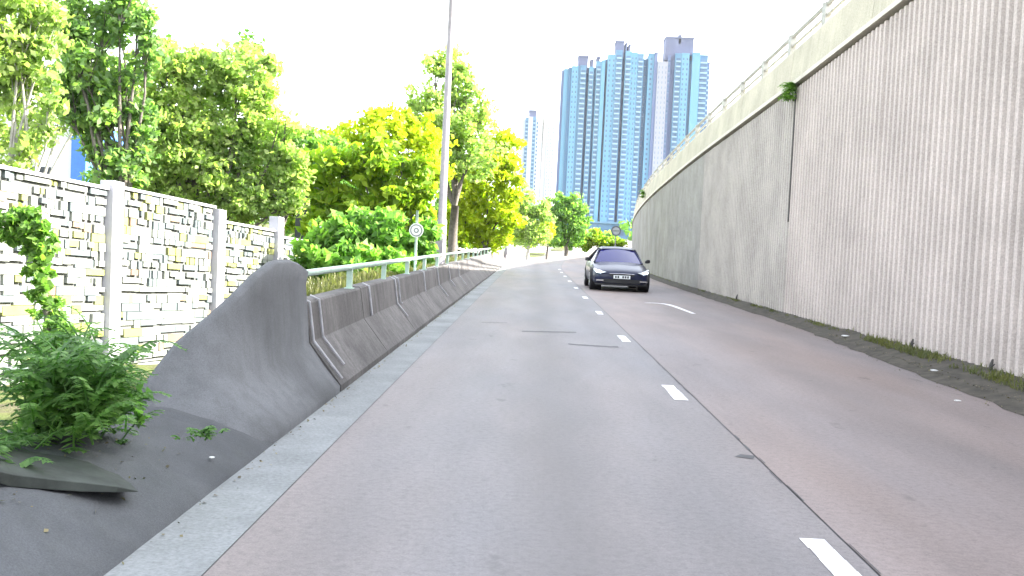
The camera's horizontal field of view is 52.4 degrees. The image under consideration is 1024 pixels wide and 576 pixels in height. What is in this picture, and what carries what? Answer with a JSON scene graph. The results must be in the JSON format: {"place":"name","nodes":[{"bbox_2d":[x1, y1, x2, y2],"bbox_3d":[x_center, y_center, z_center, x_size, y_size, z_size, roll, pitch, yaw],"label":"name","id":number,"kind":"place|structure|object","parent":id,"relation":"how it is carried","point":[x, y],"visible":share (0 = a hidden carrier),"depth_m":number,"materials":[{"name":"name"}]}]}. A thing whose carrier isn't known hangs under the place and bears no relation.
{"place":"outdoors","nodes":[
{"label":"outdoors","id":0,"kind":"place"},
{"bbox_2d":[1,0,849,229],"label":"sky","id":1,"kind":"structure","parent":0,"point":[342,58],"materials":[{"name":"white"}]},
{"bbox_2d":[0,223,880,575],"bbox_3d":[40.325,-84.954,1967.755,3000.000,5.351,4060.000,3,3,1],"label":"ground","id":2,"kind":"structure","parent":0,"point":[6,411],"depth_m":15.98,"materials":[{"name":"soil"}]},
{"bbox_2d":[0,0,75,171],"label":"tree","id":3,"kind":"object","parent":2,"relation":"on","point":[22,69],"visible":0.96,"depth_m":18.94,"materials":[{"name":"green plant"}]},
{"bbox_2d":[0,202,78,363],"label":"creeper sapling","id":4,"kind":"object","parent":2,"relation":"on","point":[26,229],"visible":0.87,"depth_m":9.12,"materials":[{"name":"green plant"}]},
{"bbox_2d":[0,0,121,174],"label":"tree","id":5,"kind":"object","parent":2,"relation":"on","point":[4,144],"visible":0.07,"depth_m":39.95,"materials":[{"name":"green plant"}]},
{"bbox_2d":[0,111,124,181],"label":"white building","id":6,"kind":"structure","parent":2,"relation":"on","point":[72,163],"depth_m":60.25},
{"bbox_2d":[30,166,50,173],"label":"window","id":7,"kind":"structure","parent":6,"relation":"in","point":[41,170],"depth_m":60.23,"materials":[{"name":"grey glass"}]},
{"bbox_2d":[42,0,170,189],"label":"tree","id":8,"kind":"object","parent":2,"relation":"on","point":[84,81],"visible":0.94,"depth_m":25.85,"materials":[{"name":"green plant"}]},
{"bbox_2d":[0,406,293,575],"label":"concrete bank","id":9,"kind":"structure","parent":2,"relation":"on","point":[81,537],"depth_m":5.02,"materials":[{"name":"grey concrete"}]},
{"bbox_2d":[0,416,89,467],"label":"weed bush","id":10,"kind":"object","parent":9,"relation":"on","point":[12,444],"visible":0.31,"depth_m":5.00,"materials":[{"name":"green plant"}]},
{"bbox_2d":[0,449,137,491],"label":"broken slab","id":11,"kind":"object","parent":9,"relation":"on","point":[64,473],"depth_m":4.77,"materials":[{"name":"concrete"}]},
{"bbox_2d":[0,306,186,449],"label":"weed bush","id":12,"kind":"object","parent":9,"relation":"on","point":[78,388],"visible":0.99,"depth_m":5.19,"materials":[{"name":"green plant"}]},
{"bbox_2d":[170,425,228,441],"bbox_3d":[-1.633,0.763,5.470,0.332,0.100,0.116,3,3,10],"label":"weed","id":13,"kind":"object","parent":9,"relation":"on","point":[206,430],"visible":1,"depth_m":5.47,"materials":[{"name":"green plant"}]},
{"bbox_2d":[0,165,321,385],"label":"screen fence","id":14,"kind":"object","parent":2,"relation":"on","point":[134,266],"visible":0.62,"depth_m":17.79,"materials":[{"name":"concrete"}]},
{"bbox_2d":[78,141,286,223],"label":"tree","id":15,"kind":"object","parent":2,"relation":"on","point":[89,174],"depth_m":48.49,"materials":[{"name":"green plant"}]},
{"bbox_2d":[90,37,317,226],"bbox_3d":[-8.512,-2.655,29.134,6.152,8.636,3.216,3,3,1],"label":"tree","id":16,"kind":"object","parent":2,"relation":"on","point":[194,142],"visible":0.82,"depth_m":28.60,"materials":[{"name":"green plant"}]},
{"bbox_2d":[142,259,339,441],"bbox_3d":[-2.126,0.595,7.889,1.080,1.610,3.220,3,3,1],"label":"barrier terminal","id":17,"kind":"object","parent":2,"relation":"on","point":[249,362],"visible":0.72,"depth_m":7.71,"materials":[{"name":"concrete"}]},
{"bbox_2d":[141,28,350,235],"bbox_3d":[-9.262,-3.825,35.823,7.618,10.228,2.530,3,3,1],"label":"tree","id":18,"kind":"object","parent":2,"relation":"on","point":[312,139],"visible":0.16,"depth_m":35.51,"materials":[{"name":"green plant"}]},
{"bbox_2d":[263,117,350,233],"bbox_3d":[-8.155,-2.763,40.054,3.358,7.770,2.393,1,3,-28],"label":"tree","id":19,"kind":"object","parent":2,"relation":"on","point":[290,224],"visible":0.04,"depth_m":39.79,"materials":[{"name":"green plant"}]},
{"bbox_2d":[295,187,325,238],"bbox_3d":[-6.724,-1.114,35.130,1.131,4.566,2.400,3,3,1],"label":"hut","id":20,"kind":"object","parent":2,"relation":"on","point":[297,233],"visible":0.04,"depth_m":34.09,"materials":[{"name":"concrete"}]},
{"bbox_2d":[104,251,550,575],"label":"drainage channel","id":21,"kind":"object","parent":2,"relation":"on","point":[212,533],"visible":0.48,"depth_m":6.08,"materials":[{"name":"concrete"}]},
{"bbox_2d":[0,278,1022,564],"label":"leaf litter","id":22,"kind":"object","parent":21,"relation":"on","point":[426,326],"visible":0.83,"depth_m":10.62,"materials":[{"name":"brown plant"}]},
{"bbox_2d":[287,205,446,281],"bbox_3d":[-3.606,-0.718,23.891,3.317,2.445,2.812,4,3,34],"label":"bush","id":23,"kind":"object","parent":2,"relation":"on","point":[353,236],"visible":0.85,"depth_m":23.76,"materials":[{"name":"green plant"}]},
{"bbox_2d":[295,128,439,241],"bbox_3d":[-4.131,-1.804,30.221,4.252,5.698,2.208,3,3,1],"label":"tree","id":24,"kind":"object","parent":2,"relation":"on","point":[367,169],"visible":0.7,"depth_m":29.84,"materials":[{"name":"green plant"}]},
{"bbox_2d":[285,177,458,237],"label":"tree","id":25,"kind":"object","parent":2,"relation":"on","point":[436,203],"visible":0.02,"depth_m":61.25,"materials":[{"name":"green plant"}]},
{"bbox_2d":[320,101,458,188],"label":"tree","id":26,"kind":"object","parent":2,"relation":"on","point":[402,125],"visible":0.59,"depth_m":41.34,"materials":[{"name":"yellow plant"}]},
{"bbox_2d":[306,253,475,295],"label":"grass","id":27,"kind":"structure","parent":2,"relation":"on","point":[331,282],"depth_m":17.75,"materials":[{"name":"green plant"}]},
{"bbox_2d":[307,250,511,391],"bbox_3d":[-1.077,-0.927,43.262,0.768,0.903,67.516,3,3,1],"label":"concrete barrier","id":28,"kind":"object","parent":2,"relation":"on","point":[358,330],"visible":0.86,"depth_m":13.35,"materials":[{"name":"grey concrete"}]},
{"bbox_2d":[307,248,503,288],"bbox_3d":[-1.239,-1.133,43.888,0.407,1.046,68.902,3,3,1],"label":"guard rail","id":29,"kind":"object","parent":28,"relation":"on","point":[349,268],"visible":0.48,"depth_m":15.00,"materials":[{"name":"grey metal"}]},
{"bbox_2d":[409,210,422,270],"bbox_3d":[-2.042,-0.783,22.017,0.300,1.713,0.088,3,3,1],"label":"round sign","id":30,"kind":"object","parent":2,"relation":"on","point":[416,230],"visible":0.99,"depth_m":21.96,"materials":[{"name":"white metal"}]},
{"bbox_2d":[252,213,632,240],"bbox_3d":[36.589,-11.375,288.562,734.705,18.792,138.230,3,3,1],"label":"wood","id":31,"kind":"object","parent":2,"relation":"on","point":[625,227],"depth_m":234.71,"materials":[{"name":"green plant"}]},
{"bbox_2d":[435,0,453,264],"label":"lamp post","id":32,"kind":"object","parent":2,"relation":"on","point":[441,243],"visible":0.68,"depth_m":28.82,"materials":[{"name":"metal"}]},
{"bbox_2d":[437,238,442,253],"bbox_3d":[-1.993,-1.130,28.884,0.140,0.500,0.035,3,3,1],"label":"access door","id":33,"kind":"structure","parent":32,"relation":"in","point":[440,243],"depth_m":28.87,"materials":[{"name":"paint"}]},
{"bbox_2d":[403,43,515,257],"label":"tree","id":34,"kind":"object","parent":2,"relation":"on","point":[472,119],"visible":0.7,"depth_m":45.38,"materials":[{"name":"green plant"}]},
{"bbox_2d":[446,236,511,254],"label":"bush","id":35,"kind":"object","parent":2,"relation":"on","point":[468,245],"visible":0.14,"depth_m":59.47,"materials":[{"name":"green plant"}]},
{"bbox_2d":[438,126,528,254],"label":"tree","id":36,"kind":"object","parent":2,"relation":"on","point":[476,227],"visible":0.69,"depth_m":51.38,"materials":[{"name":"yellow plant"}]},
{"bbox_2d":[504,193,527,262],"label":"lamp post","id":37,"kind":"object","parent":2,"relation":"on","point":[506,251],"visible":0.29,"depth_m":69.86,"materials":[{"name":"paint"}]},
{"bbox_2d":[520,110,538,207],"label":"residential tower","id":38,"kind":"structure","parent":2,"relation":"on","point":[530,135],"depth_m":755.41,"materials":[{"name":"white concrete"}]},
{"bbox_2d":[523,120,537,193],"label":"windows","id":39,"kind":"structure","parent":38,"relation":"in","point":[534,120],"depth_m":755.52,"materials":[{"name":"blue glass"}]},
{"bbox_2d":[509,183,557,259],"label":"tree","id":40,"kind":"object","parent":2,"relation":"on","point":[529,233],"visible":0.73,"depth_m":84.38,"materials":[{"name":"green plant"}]},
{"bbox_2d":[532,107,544,244],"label":"lamp post","id":41,"kind":"object","parent":2,"relation":"on","point":[540,183],"visible":0.66,"depth_m":149.15,"materials":[{"name":"metal"}]},
{"bbox_2d":[203,240,877,575],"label":"lane","id":42,"kind":"structure","parent":2,"relation":"on","point":[467,443],"depth_m":6.44,"materials":[{"name":"grey asphalt"}]},
{"bbox_2d":[201,385,391,575],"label":"channel joint","id":43,"kind":"object","parent":42,"relation":"on","point":[282,494],"visible":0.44,"depth_m":5.54,"materials":[{"name":"grey concrete"}]},
{"bbox_2d":[522,331,575,332],"bbox_3d":[0.610,0.718,17.083,1.003,0.001,0.190,2,3,-18],"label":"tar patch","id":44,"kind":"object","parent":42,"relation":"on","point":[545,331],"visible":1,"depth_m":17.07,"materials":[{"name":"grey asphalt"}]},
{"bbox_2d":[568,343,618,347],"bbox_3d":[1.177,0.834,15.075,0.750,0.001,0.202,3,3,9],"label":"tar patch","id":45,"kind":"object","parent":42,"relation":"on","point":[593,345],"visible":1,"depth_m":15.07,"materials":[{"name":"grey asphalt"}]},
{"bbox_2d":[617,335,630,341],"bbox_3d":[1.768,0.800,16.443,0.136,0.001,1.050,3,3,1],"label":"lane marking","id":46,"kind":"object","parent":42,"relation":"on","point":[624,339],"visible":1,"depth_m":16.32,"materials":[{"name":"white paint"}]},
{"bbox_2d":[662,385,687,399],"bbox_3d":[1.645,1.057,10.550,0.139,0.001,1.050,3,3,1],"label":"lane marking","id":47,"kind":"object","parent":42,"relation":"on","point":[674,392],"visible":1,"depth_m":10.51,"materials":[{"name":"white paint"}]},
{"bbox_2d":[659,364,880,573],"bbox_3d":[1.710,1.115,9.331,0.179,0.001,11.413,3,3,1],"label":"joint crack","id":48,"kind":"object","parent":42,"relation":"on","point":[746,456],"visible":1,"depth_m":7.37,"materials":[{"name":"black asphalt"}]},
{"bbox_2d":[800,538,861,575],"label":"lane marking","id":49,"kind":"object","parent":42,"relation":"on","point":[833,561],"visible":1,"depth_m":5.00,"materials":[{"name":"white paint"}]},
{"bbox_2d":[511,236,579,250],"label":"bush","id":50,"kind":"object","parent":2,"relation":"on","point":[570,246],"visible":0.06,"depth_m":134.49,"materials":[{"name":"green plant"}]},
{"bbox_2d":[537,123,554,203],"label":"residential tower","id":51,"kind":"structure","parent":2,"relation":"on","point":[548,155],"depth_m":815.40,"materials":[{"name":"white concrete"}]},
{"bbox_2d":[545,128,553,198],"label":"windows","id":52,"kind":"structure","parent":51,"relation":"in","point":[548,128],"depth_m":814.92,"materials":[{"name":"blue glass"}]},
{"bbox_2d":[535,222,558,259],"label":"tree","id":53,"kind":"object","parent":2,"relation":"on","point":[551,225],"visible":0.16,"depth_m":89.58,"materials":[{"name":"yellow plant"}]},
{"bbox_2d":[544,191,593,255],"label":"tree","id":54,"kind":"object","parent":2,"relation":"on","point":[565,209],"visible":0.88,"depth_m":108.93,"materials":[{"name":"green plant"}]},
{"bbox_2d":[555,55,595,224],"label":"residential tower","id":55,"kind":"structure","parent":2,"relation":"on","point":[575,128],"depth_m":594.81,"materials":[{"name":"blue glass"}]},
{"bbox_2d":[567,70,592,213],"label":"windows","id":56,"kind":"structure","parent":55,"relation":"in","point":[591,72],"depth_m":593.59,"materials":[{"name":"blue glass"}]},
{"bbox_2d":[573,227,627,251],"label":"bush","id":57,"kind":"object","parent":2,"relation":"on","point":[599,238],"visible":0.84,"depth_m":124.19,"materials":[{"name":"green plant"}]},
{"bbox_2d":[584,221,631,238],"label":"podium","id":58,"kind":"object","parent":2,"relation":"on","point":[606,226],"visible":0.16,"depth_m":558.15,"materials":[{"name":"blue glass"}]},
{"bbox_2d":[589,40,647,222],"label":"residential tower","id":59,"kind":"structure","parent":2,"relation":"on","point":[618,129],"depth_m":594.01,"materials":[{"name":"blue glass"}]},
{"bbox_2d":[590,55,645,220],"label":"windows","id":60,"kind":"structure","parent":59,"relation":"in","point":[640,59],"depth_m":593.74,"materials":[{"name":"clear glass"}]},
{"bbox_2d":[641,35,709,189],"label":"residential tower","id":61,"kind":"structure","parent":2,"relation":"on","point":[677,91],"depth_m":593.58,"materials":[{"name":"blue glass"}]},
{"bbox_2d":[644,58,708,183],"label":"windows","id":62,"kind":"structure","parent":61,"relation":"in","point":[678,64],"depth_m":593.30,"materials":[{"name":"blue glass"}]},
{"bbox_2d":[562,244,1023,575],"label":"lane","id":63,"kind":"structure","parent":2,"relation":"on","point":[883,468],"depth_m":8.80,"materials":[{"name":"grey asphalt"}]},
{"bbox_2d":[611,226,620,246],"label":"round sign","id":64,"kind":"object","parent":63,"relation":"on","point":[615,231],"visible":0.97,"depth_m":94.58,"materials":[{"name":"metal"}]},
{"bbox_2d":[584,246,649,291],"bbox_3d":[3.591,-0.694,35.959,2.200,1.475,5.029,3,3,1],"label":"car","id":65,"kind":"object","parent":63,"relation":"on","point":[615,266],"visible":1,"depth_m":34.24,"materials":[{"name":"blue paint"}]},
{"bbox_2d":[658,303,694,313],"bbox_3d":[4.091,0.495,25.737,0.604,0.001,3.928,2,3,-9],"label":"lane marking","id":66,"kind":"object","parent":63,"relation":"on","point":[677,307],"visible":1,"depth_m":25.95,"materials":[{"name":"white paint"}]},
{"bbox_2d":[561,261,879,575],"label":"lane joint","id":67,"kind":"object","parent":63,"relation":"on","point":[857,554],"visible":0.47,"depth_m":6.67,"materials":[{"name":"black asphalt"}]},
{"bbox_2d":[632,0,1023,376],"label":"retaining wall","id":68,"kind":"structure","parent":2,"relation":"on","point":[870,179],"depth_m":17.33,"materials":[{"name":"concrete"}]},
{"bbox_2d":[633,0,894,216],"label":"flyover parapet","id":69,"kind":"structure","parent":68,"relation":"on","point":[843,23],"depth_m":25.72,"materials":[{"name":"concrete"}]},
{"bbox_2d":[638,190,645,197],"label":"parapet plant","id":70,"kind":"object","parent":69,"relation":"on","point":[642,193],"visible":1,"depth_m":61.63,"materials":[{"name":"green plant"}]},
{"bbox_2d":[777,82,796,101],"bbox_3d":[6.242,-4.476,23.597,0.382,0.482,0.884,3,3,1],"label":"wall plant","id":71,"kind":"object","parent":68,"relation":"attached to","point":[788,91],"depth_m":23.54,"materials":[{"name":"green plant"}]},
{"bbox_2d":[650,273,1023,415],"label":"verge","id":72,"kind":"structure","parent":2,"relation":"on","point":[941,375],"depth_m":14.24,"materials":[{"name":"green plant"}]},
{"bbox_2d":[989,359,994,369],"bbox_3d":[5.907,1.029,12.822,0.063,0.305,0.106,3,3,11],"label":"marker stub","id":73,"kind":"object","parent":72,"relation":"on","point":[991,364],"visible":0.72,"depth_m":12.83,"materials":[{"name":"concrete"}]},
{"bbox_2d":[459,244,550,260],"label":"sunlit shoulder","id":74,"kind":"object","parent":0,"point":[518,252],"visible":0.37,"depth_m":115.65}
]}

